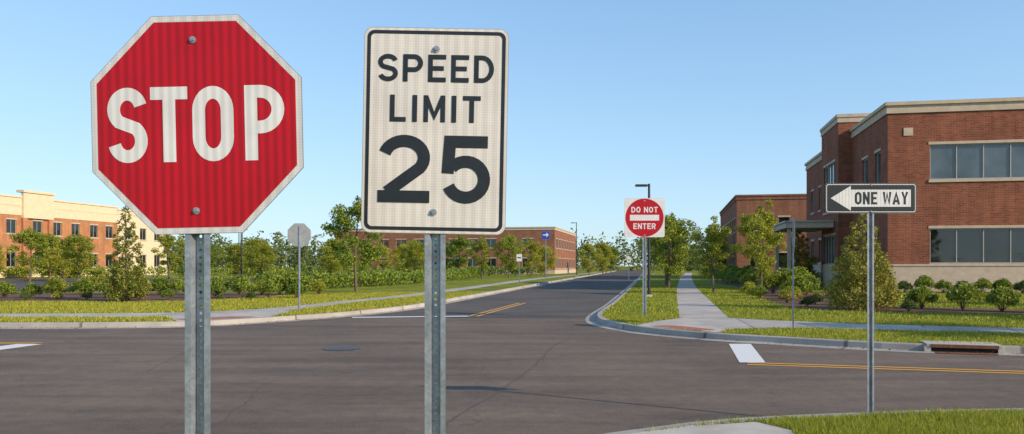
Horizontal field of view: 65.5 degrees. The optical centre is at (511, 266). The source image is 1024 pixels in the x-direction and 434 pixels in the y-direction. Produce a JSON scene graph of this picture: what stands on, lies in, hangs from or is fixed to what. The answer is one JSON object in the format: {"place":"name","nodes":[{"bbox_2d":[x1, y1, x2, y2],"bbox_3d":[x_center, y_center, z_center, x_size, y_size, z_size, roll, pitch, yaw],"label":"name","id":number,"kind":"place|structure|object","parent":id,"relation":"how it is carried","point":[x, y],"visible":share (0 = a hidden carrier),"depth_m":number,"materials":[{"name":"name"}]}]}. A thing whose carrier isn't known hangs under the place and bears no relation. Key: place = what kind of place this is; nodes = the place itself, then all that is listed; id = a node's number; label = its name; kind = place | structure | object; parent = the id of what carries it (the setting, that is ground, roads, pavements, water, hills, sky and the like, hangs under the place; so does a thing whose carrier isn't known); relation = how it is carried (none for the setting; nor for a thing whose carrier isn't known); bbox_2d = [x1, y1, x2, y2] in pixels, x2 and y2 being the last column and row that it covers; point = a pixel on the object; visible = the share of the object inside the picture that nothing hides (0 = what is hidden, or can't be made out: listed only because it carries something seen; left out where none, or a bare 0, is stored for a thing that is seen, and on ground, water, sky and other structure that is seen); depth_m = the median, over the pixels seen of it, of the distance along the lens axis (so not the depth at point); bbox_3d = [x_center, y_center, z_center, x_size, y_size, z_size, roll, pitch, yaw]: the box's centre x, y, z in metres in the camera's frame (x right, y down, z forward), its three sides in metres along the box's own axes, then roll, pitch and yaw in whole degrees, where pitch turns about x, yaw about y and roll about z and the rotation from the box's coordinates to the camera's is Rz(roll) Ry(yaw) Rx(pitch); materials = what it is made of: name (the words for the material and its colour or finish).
{"place":"outdoors","nodes":[
{"label":"outdoors","id":0,"kind":"place"},
{"bbox_2d":[0,279,352,290],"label":"parking lot","id":1,"kind":"structure","parent":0,"point":[20,283],"depth_m":75.87,"materials":[{"name":"grey asphalt"}]},
{"bbox_2d":[6,227,49,282],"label":"deciduous tree","id":2,"kind":"object","parent":1,"relation":"on","point":[38,239],"visible":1,"depth_m":69.89,"materials":[{"name":"green plant"}]},
{"bbox_2d":[33,233,66,277],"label":"deciduous tree","id":3,"kind":"object","parent":1,"relation":"on","point":[51,240],"visible":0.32,"depth_m":87.57,"materials":[{"name":"green plant"}]},
{"bbox_2d":[47,240,79,280],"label":"deciduous tree","id":4,"kind":"object","parent":1,"relation":"on","point":[58,258],"visible":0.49,"depth_m":79.47,"materials":[{"name":"green plant"}]},
{"bbox_2d":[53,233,100,279],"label":"deciduous tree","id":5,"kind":"object","parent":1,"relation":"on","point":[71,242],"visible":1,"depth_m":74.51,"materials":[{"name":"green plant"}]},
{"bbox_2d":[151,234,184,279],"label":"deciduous tree","id":6,"kind":"object","parent":1,"relation":"on","point":[168,243],"visible":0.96,"depth_m":79.84,"materials":[{"name":"green plant"}]},
{"bbox_2d":[220,243,248,275],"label":"deciduous tree","id":7,"kind":"object","parent":1,"relation":"on","point":[233,249],"visible":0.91,"depth_m":89.54,"materials":[{"name":"green plant"}]},
{"bbox_2d":[242,237,275,275],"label":"deciduous tree","id":8,"kind":"object","parent":1,"relation":"on","point":[251,242],"visible":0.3,"depth_m":84.69,"materials":[{"name":"green plant"}]},
{"bbox_2d":[245,242,279,275],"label":"deciduous tree","id":9,"kind":"object","parent":1,"relation":"on","point":[259,251],"visible":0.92,"depth_m":74.75,"materials":[{"name":"green plant"}]},
{"bbox_2d":[168,311,288,320],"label":"sidewalk","id":10,"kind":"structure","parent":0,"point":[253,314],"depth_m":24.05,"materials":[{"name":"concrete"}]},
{"bbox_2d":[0,272,599,316],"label":"sidewalk","id":11,"kind":"structure","parent":0,"point":[171,314],"depth_m":26.29,"materials":[{"name":"concrete"}]},
{"bbox_2d":[0,271,609,321],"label":"lawn","id":12,"kind":"structure","parent":0,"point":[454,283],"depth_m":57.54,"materials":[{"name":"green plant"}]},
{"bbox_2d":[16,190,55,276],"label":"tower bay","id":13,"kind":"object","parent":12,"relation":"on","point":[37,205],"visible":0.82,"depth_m":100.55,"materials":[{"name":"beige paint"}]},
{"bbox_2d":[0,214,116,268],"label":"walls","id":14,"kind":"structure","parent":12,"relation":"on","point":[103,246],"depth_m":107.17,"materials":[{"name":"orange brick"}]},
{"bbox_2d":[6,220,111,265],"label":"windows","id":15,"kind":"structure","parent":14,"relation":"attached to","point":[39,230],"depth_m":104.16,"materials":[{"name":"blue glass"}]},
{"bbox_2d":[6,218,113,267],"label":"window frames","id":16,"kind":"structure","parent":14,"relation":"attached to","point":[56,222],"depth_m":104.54,"materials":[{"name":"metal"}]},
{"bbox_2d":[0,194,118,277],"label":"cornice and base","id":17,"kind":"structure","parent":12,"relation":"on","point":[11,204],"depth_m":106.67,"materials":[{"name":"beige paint"}]},
{"bbox_2d":[117,214,166,268],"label":"walls","id":18,"kind":"structure","parent":12,"relation":"on","point":[148,245],"depth_m":121.74,"materials":[{"name":"beige paint"}]},
{"bbox_2d":[0,293,288,301],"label":"mulch bed","id":19,"kind":"object","parent":12,"relation":"on","point":[152,297],"visible":0.38,"depth_m":37.09,"materials":[{"name":"brown soil"}]},
{"bbox_2d":[0,280,19,297],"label":"shrub","id":20,"kind":"object","parent":19,"relation":"on","point":[7,288],"visible":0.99,"depth_m":36.40,"materials":[{"name":"green plant"}]},
{"bbox_2d":[21,282,42,297],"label":"shrub","id":21,"kind":"object","parent":19,"relation":"on","point":[33,289],"visible":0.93,"depth_m":36.46,"materials":[{"name":"green plant"}]},
{"bbox_2d":[41,277,68,297],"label":"shrub","id":22,"kind":"object","parent":19,"relation":"on","point":[52,285],"visible":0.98,"depth_m":36.23,"materials":[{"name":"green plant"}]},
{"bbox_2d":[67,278,94,297],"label":"shrub","id":23,"kind":"object","parent":19,"relation":"on","point":[81,285],"visible":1,"depth_m":36.04,"materials":[{"name":"green plant"}]},
{"bbox_2d":[101,205,152,300],"bbox_3d":[-15.951,-0.584,33.015,1.964,4.125,2.146,0,0,-27],"label":"evergreen tree","id":24,"kind":"object","parent":19,"relation":"on","point":[112,286],"visible":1,"depth_m":32.77,"materials":[{"name":"green plant"}]},
{"bbox_2d":[149,276,170,294],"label":"shrub","id":25,"kind":"object","parent":19,"relation":"on","point":[158,284],"visible":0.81,"depth_m":40.01,"materials":[{"name":"green plant"}]},
{"bbox_2d":[164,278,184,294],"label":"shrub","id":26,"kind":"object","parent":19,"relation":"on","point":[176,284],"visible":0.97,"depth_m":40.16,"materials":[{"name":"green plant"}]},
{"bbox_2d":[201,279,227,297],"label":"shrub","id":27,"kind":"object","parent":19,"relation":"on","point":[216,286],"visible":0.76,"depth_m":36.09,"materials":[{"name":"green plant"}]},
{"bbox_2d":[231,277,256,297],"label":"shrub","id":28,"kind":"object","parent":19,"relation":"on","point":[240,285],"visible":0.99,"depth_m":36.32,"materials":[{"name":"green plant"}]},
{"bbox_2d":[2,263,326,277],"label":"hedge","id":29,"kind":"object","parent":12,"relation":"on","point":[20,270],"visible":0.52,"depth_m":96.21,"materials":[{"name":"green plant"}]},
{"bbox_2d":[199,242,224,272],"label":"deciduous tree","id":30,"kind":"object","parent":12,"relation":"on","point":[212,250],"visible":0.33,"depth_m":96.33,"materials":[{"name":"green plant"}]},
{"bbox_2d":[0,291,483,321],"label":"grass","id":31,"kind":"structure","parent":12,"relation":"on","point":[127,306],"depth_m":29.10,"materials":[{"name":"green plant"}]},
{"bbox_2d":[258,280,278,296],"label":"shrub","id":32,"kind":"object","parent":12,"relation":"on","point":[270,286],"visible":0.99,"depth_m":36.08,"materials":[{"name":"green plant"}]},
{"bbox_2d":[285,282,307,297],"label":"shrub","id":33,"kind":"object","parent":12,"relation":"on","point":[291,288],"visible":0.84,"depth_m":36.36,"materials":[{"name":"green plant"}]},
{"bbox_2d":[283,271,313,293],"bbox_3d":[-10.762,0.843,40.397,1.589,1.274,1.389,0,0,2],"label":"shrub","id":34,"kind":"object","parent":12,"relation":"on","point":[306,281],"visible":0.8,"depth_m":40.08,"materials":[{"name":"green plant"}]},
{"bbox_2d":[288,223,310,309],"bbox_3d":[-6.996,0.080,26.183,0.740,2.980,0.040,0,0,-15],"label":"stop sign","id":35,"kind":"object","parent":12,"relation":"on","point":[299,234],"visible":0.96,"depth_m":26.19,"materials":[{"name":"metal"}]},
{"bbox_2d":[317,237,356,275],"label":"deciduous tree","id":36,"kind":"object","parent":12,"relation":"on","point":[329,265],"visible":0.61,"depth_m":63.56,"materials":[{"name":"green plant"}]},
{"bbox_2d":[320,195,383,291],"bbox_3d":[-9.002,-1.309,45.845,3.997,5.583,3.166,0,0,-14],"label":"deciduous tree","id":37,"kind":"object","parent":12,"relation":"on","point":[342,219],"visible":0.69,"depth_m":45.56,"materials":[{"name":"green plant"}]},
{"bbox_2d":[347,239,374,272],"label":"deciduous tree","id":38,"kind":"object","parent":12,"relation":"on","point":[359,264],"visible":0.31,"depth_m":104.73,"materials":[{"name":"green plant"}]},
{"bbox_2d":[249,267,488,288],"bbox_3d":[-7.855,0.869,75.246,5.241,1.630,59.413,0,0,11],"label":"hedge","id":39,"kind":"object","parent":12,"relation":"on","point":[364,278],"visible":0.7,"depth_m":57.10,"materials":[{"name":"green plant"}]},
{"bbox_2d":[373,241,393,272],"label":"deciduous tree","id":40,"kind":"object","parent":12,"relation":"on","point":[387,263],"visible":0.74,"depth_m":72.87,"materials":[{"name":"green plant"}]},
{"bbox_2d":[389,243,414,271],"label":"deciduous tree","id":41,"kind":"object","parent":12,"relation":"on","point":[397,252],"visible":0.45,"depth_m":109.33,"materials":[{"name":"green plant"}]},
{"bbox_2d":[399,239,424,271],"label":"deciduous tree","id":42,"kind":"object","parent":12,"relation":"on","point":[415,247],"visible":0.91,"depth_m":83.69,"materials":[{"name":"green plant"}]},
{"bbox_2d":[343,264,543,275],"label":"hedge","id":43,"kind":"object","parent":12,"relation":"on","point":[499,269],"visible":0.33,"depth_m":121.37,"materials":[{"name":"green plant"}]},
{"bbox_2d":[341,227,575,273],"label":"cornice and base","id":44,"kind":"structure","parent":12,"relation":"on","point":[546,228],"depth_m":151.64,"materials":[{"name":"stone"}]},
{"bbox_2d":[446,234,474,269],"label":"deciduous tree","id":45,"kind":"object","parent":12,"relation":"on","point":[455,244],"visible":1,"depth_m":89.49,"materials":[{"name":"green plant"}]},
{"bbox_2d":[469,235,490,278],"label":"deciduous tree","id":46,"kind":"object","parent":12,"relation":"on","point":[482,243],"visible":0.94,"depth_m":91.59,"materials":[{"name":"green plant"}]},
{"bbox_2d":[491,233,526,277],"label":"deciduous tree","id":47,"kind":"object","parent":12,"relation":"on","point":[507,242],"visible":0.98,"depth_m":97.65,"materials":[{"name":"green plant"}]},
{"bbox_2d":[521,236,541,276],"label":"deciduous tree","id":48,"kind":"object","parent":12,"relation":"on","point":[532,248],"visible":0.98,"depth_m":103.82,"materials":[{"name":"green plant"}]},
{"bbox_2d":[533,245,556,276],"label":"deciduous tree","id":49,"kind":"object","parent":12,"relation":"on","point":[548,260],"visible":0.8,"depth_m":111.54,"materials":[{"name":"green plant"}]},
{"bbox_2d":[170,266,700,270],"bbox_3d":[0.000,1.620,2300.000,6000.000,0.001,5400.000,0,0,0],"label":"ground","id":50,"kind":"structure","parent":0,"point":[620,268],"depth_m":549.63,"materials":[{"name":"green plant"}]},
{"bbox_2d":[167,228,705,270],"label":"distant trees","id":51,"kind":"object","parent":50,"relation":"on","point":[622,258],"visible":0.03,"depth_m":265.72,"materials":[{"name":"green plant"}]},
{"bbox_2d":[167,238,716,272],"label":"distant trees","id":52,"kind":"object","parent":50,"relation":"on","point":[294,259],"visible":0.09,"depth_m":190.96,"materials":[{"name":"green plant"}]},
{"bbox_2d":[336,230,575,269],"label":"walls","id":53,"kind":"structure","parent":50,"relation":"on","point":[536,235],"depth_m":154.00,"materials":[{"name":"brown brick"}]},
{"bbox_2d":[345,239,573,267],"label":"windows","id":54,"kind":"structure","parent":53,"relation":"attached to","point":[491,243],"depth_m":153.56,"materials":[{"name":"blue glass"}]},
{"bbox_2d":[344,238,574,268],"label":"window frames","id":55,"kind":"structure","parent":53,"relation":"attached to","point":[486,248],"depth_m":153.83,"materials":[{"name":"metal"}]},
{"bbox_2d":[720,199,806,270],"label":"walls","id":56,"kind":"structure","parent":50,"relation":"on","point":[796,209],"depth_m":89.71,"materials":[{"name":"brown brick"}]},
{"bbox_2d":[719,194,806,215],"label":"cornice and base","id":57,"kind":"structure","parent":56,"relation":"attached to","point":[760,196],"depth_m":89.36,"materials":[{"name":"beige stone"}]},
{"bbox_2d":[341,271,642,317],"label":"road","id":58,"kind":"structure","parent":0,"point":[584,297],"depth_m":35.99,"materials":[{"name":"grey asphalt"}]},
{"bbox_2d":[0,270,1023,433],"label":"road","id":59,"kind":"structure","parent":0,"point":[583,379],"depth_m":11.24,"materials":[{"name":"grey asphalt"}]},
{"bbox_2d":[0,271,614,328],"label":"kerb","id":60,"kind":"structure","parent":59,"relation":"on","point":[82,325],"depth_m":22.27,"materials":[{"name":"concrete"}]},
{"bbox_2d":[729,344,764,361],"bbox_3d":[4.325,1.594,14.777,0.439,0.001,3.320,0,0,13],"label":"stop line","id":61,"kind":"object","parent":59,"relation":"on","point":[745,352],"visible":1,"depth_m":14.53,"materials":[{"name":"white paint"}]},
{"bbox_2d":[585,270,1023,355],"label":"kerb","id":62,"kind":"structure","parent":59,"relation":"on","point":[601,320],"depth_m":16.77,"materials":[{"name":"concrete"}]},
{"bbox_2d":[605,408,1021,433],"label":"kerb","id":63,"kind":"structure","parent":59,"relation":"on","point":[642,430],"depth_m":7.51,"materials":[{"name":"concrete"}]},
{"bbox_2d":[825,183,916,413],"bbox_3d":[3.560,0.351,7.912,0.907,2.349,0.049,0,0,0],"label":"one way sign","id":64,"kind":"object","parent":63,"relation":"on","point":[870,199],"visible":0.94,"depth_m":7.90,"materials":[{"name":"metal"}]},
{"bbox_2d":[747,362,1023,373],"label":"line","id":65,"kind":"object","parent":59,"relation":"on","point":[884,368],"visible":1,"depth_m":12.53,"materials":[{"name":"yellow paint"}]},
{"bbox_2d":[920,340,1004,354],"bbox_3d":[8.388,1.521,14.859,1.320,0.158,0.950,0,0,18],"label":"storm drain","id":66,"kind":"object","parent":59,"relation":"on","point":[958,347],"visible":0.96,"depth_m":14.66,"materials":[{"name":"concrete"}]},
{"bbox_2d":[0,0,1023,265],"label":"sky","id":67,"kind":"structure","parent":0,"point":[705,104],"materials":[{"name":"blue"}]},
{"bbox_2d":[575,243,602,274],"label":"deciduous tree","id":68,"kind":"object","parent":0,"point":[586,260],"visible":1,"depth_m":125.55,"materials":[{"name":"green plant"}]},
{"bbox_2d":[593,242,617,274],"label":"deciduous tree","id":69,"kind":"object","parent":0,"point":[602,249],"visible":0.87,"depth_m":139.59,"materials":[{"name":"green plant"}]},
{"bbox_2d":[635,318,724,331],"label":"sidewalk","id":70,"kind":"structure","parent":0,"point":[687,322],"depth_m":19.93,"materials":[{"name":"concrete"}]},
{"bbox_2d":[677,273,727,317],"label":"sidewalk","id":71,"kind":"structure","parent":0,"point":[693,301],"depth_m":31.22,"materials":[{"name":"concrete"}]},
{"bbox_2d":[636,422,792,433],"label":"sidewalk","id":72,"kind":"structure","parent":0,"point":[747,428],"depth_m":7.14,"materials":[{"name":"concrete"}]},
{"bbox_2d":[602,270,1023,345],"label":"lawn","id":73,"kind":"structure","parent":0,"point":[657,277],"depth_m":27.01,"materials":[{"name":"green plant"}]},
{"bbox_2d":[635,184,652,296],"bbox_3d":[6.285,-1.180,38.000,0.790,5.500,0.280,0,0,0],"label":"street lamp","id":74,"kind":"object","parent":73,"relation":"on","point":[649,294],"visible":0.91,"depth_m":37.94,"materials":[{"name":"metal"}]},
{"bbox_2d":[624,198,664,314],"bbox_3d":[3.910,-0.217,23.514,1.190,3.575,0.051,0,0,0],"label":"do not enter sign","id":75,"kind":"object","parent":73,"relation":"on","point":[644,218],"visible":0.97,"depth_m":23.50,"materials":[{"name":"metal"}]},
{"bbox_2d":[647,222,686,284],"bbox_3d":[11.774,-1.206,61.147,3.849,5.376,3.048,0,0,-25],"label":"deciduous tree","id":76,"kind":"object","parent":73,"relation":"on","point":[662,245],"visible":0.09,"depth_m":60.70,"materials":[{"name":"green plant"}]},
{"bbox_2d":[636,212,701,287],"bbox_3d":[10.265,-1.065,52.234,4.167,5.095,4.276,0,0,-24],"label":"deciduous tree","id":77,"kind":"object","parent":73,"relation":"on","point":[679,249],"visible":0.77,"depth_m":52.04,"materials":[{"name":"green plant"}]},
{"bbox_2d":[690,215,739,292],"bbox_3d":[10.858,-0.622,43.278,2.321,4.200,2.329,0,0,-33],"label":"deciduous tree","id":78,"kind":"object","parent":73,"relation":"on","point":[713,237],"visible":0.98,"depth_m":43.02,"materials":[{"name":"green plant"}]},
{"bbox_2d":[706,265,744,283],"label":"hedge","id":79,"kind":"object","parent":73,"relation":"on","point":[719,274],"visible":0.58,"depth_m":65.45,"materials":[{"name":"green plant"}]},
{"bbox_2d":[748,227,786,261],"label":"deciduous tree","id":80,"kind":"object","parent":73,"relation":"on","point":[771,236],"visible":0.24,"depth_m":84.02,"materials":[{"name":"green plant"}]},
{"bbox_2d":[792,217,794,327],"bbox_3d":[6.623,0.210,18.755,0.040,2.720,0.760,0,0,16],"label":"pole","id":81,"kind":"object","parent":73,"relation":"on","point":[793,234],"visible":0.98,"depth_m":18.74,"materials":[{"name":"metal"}]},
{"bbox_2d":[779,231,822,279],"bbox_3d":[22.377,-0.756,61.978,3.356,4.841,3.602,0,0,11],"label":"evergreen tree","id":82,"kind":"object","parent":73,"relation":"on","point":[806,260],"visible":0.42,"depth_m":61.52,"materials":[{"name":"green plant"}]},
{"bbox_2d":[772,220,833,272],"bbox_3d":[21.924,-0.830,60.587,3.345,4.860,7.900,0,0,11],"label":"entrance canopy","id":83,"kind":"object","parent":73,"relation":"on","point":[806,225],"visible":0.71,"depth_m":57.54,"materials":[{"name":"metal"}]},
{"bbox_2d":[601,313,1023,345],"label":"grass","id":84,"kind":"structure","parent":73,"relation":"on","point":[846,334],"depth_m":17.76,"materials":[{"name":"green plant"}]},
{"bbox_2d":[709,280,1023,313],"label":"mulch bed","id":85,"kind":"object","parent":73,"relation":"on","point":[772,297],"visible":0.34,"depth_m":27.46,"materials":[{"name":"brown soil"}]},
{"bbox_2d":[733,199,785,293],"bbox_3d":[12.673,-0.998,41.445,2.746,4.953,2.738,0,0,-34],"label":"deciduous tree","id":86,"kind":"object","parent":85,"relation":"on","point":[748,222],"visible":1,"depth_m":41.28,"materials":[{"name":"green plant"}]},
{"bbox_2d":[758,269,784,292],"bbox_3d":[14.076,0.823,43.013,1.710,1.317,1.540,0,0,32],"label":"shrub","id":87,"kind":"object","parent":85,"relation":"on","point":[771,278],"visible":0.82,"depth_m":42.79,"materials":[{"name":"green plant"}]},
{"bbox_2d":[779,266,814,291],"bbox_3d":[15.182,0.726,42.563,1.647,1.510,1.884,0,0,-26],"label":"shrub","id":88,"kind":"object","parent":85,"relation":"on","point":[800,271],"visible":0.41,"depth_m":42.26,"materials":[{"name":"green plant"}]},
{"bbox_2d":[787,276,813,298],"bbox_3d":[12.671,0.939,34.997,1.177,1.079,1.346,0,0,31],"label":"shrub","id":89,"kind":"object","parent":85,"relation":"on","point":[803,284],"visible":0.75,"depth_m":34.67,"materials":[{"name":"green plant"}]},
{"bbox_2d":[823,213,902,310],"bbox_3d":[11.925,-0.179,26.946,2.668,3.586,2.486,0,0,-29],"label":"evergreen tree","id":90,"kind":"object","parent":85,"relation":"on","point":[851,280],"visible":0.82,"depth_m":26.64,"materials":[{"name":"green plant"}]},
{"bbox_2d":[903,285,938,308],"bbox_3d":[14.102,1.047,27.442,1.011,0.861,1.101,0,0,-26],"label":"shrub","id":91,"kind":"object","parent":85,"relation":"on","point":[923,292],"visible":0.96,"depth_m":27.25,"materials":[{"name":"green plant"}]},
{"bbox_2d":[946,282,984,309],"bbox_3d":[15.046,0.992,26.574,1.059,0.971,1.211,0,0,-43],"label":"shrub","id":92,"kind":"object","parent":85,"relation":"on","point":[967,291],"visible":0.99,"depth_m":26.37,"materials":[{"name":"green plant"}]},
{"bbox_2d":[983,285,1020,311],"bbox_3d":[15.793,1.038,25.599,1.125,0.880,1.033,0,0,-28],"label":"shrub","id":93,"kind":"object","parent":85,"relation":"on","point":[1003,296],"visible":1,"depth_m":25.44,"materials":[{"name":"green plant"}]},
{"bbox_2d":[804,97,1023,291],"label":"cornice and base","id":94,"kind":"structure","parent":73,"relation":"on","point":[969,273],"depth_m":45.31,"materials":[{"name":"stone"}]},
{"bbox_2d":[807,109,1023,264],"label":"walls","id":95,"kind":"structure","parent":73,"relation":"on","point":[904,238],"depth_m":45.63,"materials":[{"name":"red brick"}]},
{"bbox_2d":[820,113,870,285],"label":"bay cornice","id":96,"kind":"structure","parent":95,"relation":"attached to","point":[825,129],"depth_m":56.56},
{"bbox_2d":[810,139,1023,264],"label":"window frames","id":97,"kind":"structure","parent":95,"relation":"attached to","point":[983,142],"depth_m":45.16,"materials":[{"name":"metal"}]},
{"bbox_2d":[813,144,1023,263],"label":"windows","id":98,"kind":"structure","parent":95,"relation":"attached to","point":[969,165],"depth_m":45.25,"materials":[{"name":"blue glass"}]},
{"label":"mulch bed","id":99,"kind":"object","parent":73,"relation":"on","visible":0},
{"bbox_2d":[913,275,936,288],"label":"shrub","id":100,"kind":"object","parent":99,"relation":"on","point":[928,281],"visible":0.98,"depth_m":43.27,"materials":[{"name":"green plant"}]},
{"bbox_2d":[644,405,1023,433],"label":"lawn","id":101,"kind":"structure","parent":0,"point":[786,427],"depth_m":7.44,"materials":[{"name":"green plant"}]},
{"bbox_2d":[90,14,303,433],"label":"stop sign","id":102,"kind":"object","parent":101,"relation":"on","point":[197,126],"visible":1,"depth_m":2.88,"materials":[{"name":"metal"}]},
{"bbox_2d":[361,27,508,433],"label":"speed limit sign","id":103,"kind":"object","parent":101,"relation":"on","point":[434,140],"visible":1,"depth_m":3.35,"materials":[{"name":"metal"}]},
{"bbox_2d":[822,122,858,278],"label":"bay walls","id":104,"kind":"structure","parent":0,"point":[836,142],"depth_m":55.20,"materials":[{"name":"red brick"}]},
{"bbox_2d":[823,159,835,265],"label":"bay frames","id":105,"kind":"structure","parent":104,"relation":"attached to","point":[831,234],"depth_m":58.46,"materials":[{"name":"grey metal"}]},
{"bbox_2d":[826,165,833,262],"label":"bay windows","id":106,"kind":"structure","parent":105,"relation":"in","point":[830,237],"depth_m":58.69,"materials":[{"name":"glass"}]},
{"bbox_2d":[688,318,1023,332],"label":"sidewalk","id":107,"kind":"structure","parent":0,"point":[731,323],"depth_m":19.65,"materials":[{"name":"concrete"}]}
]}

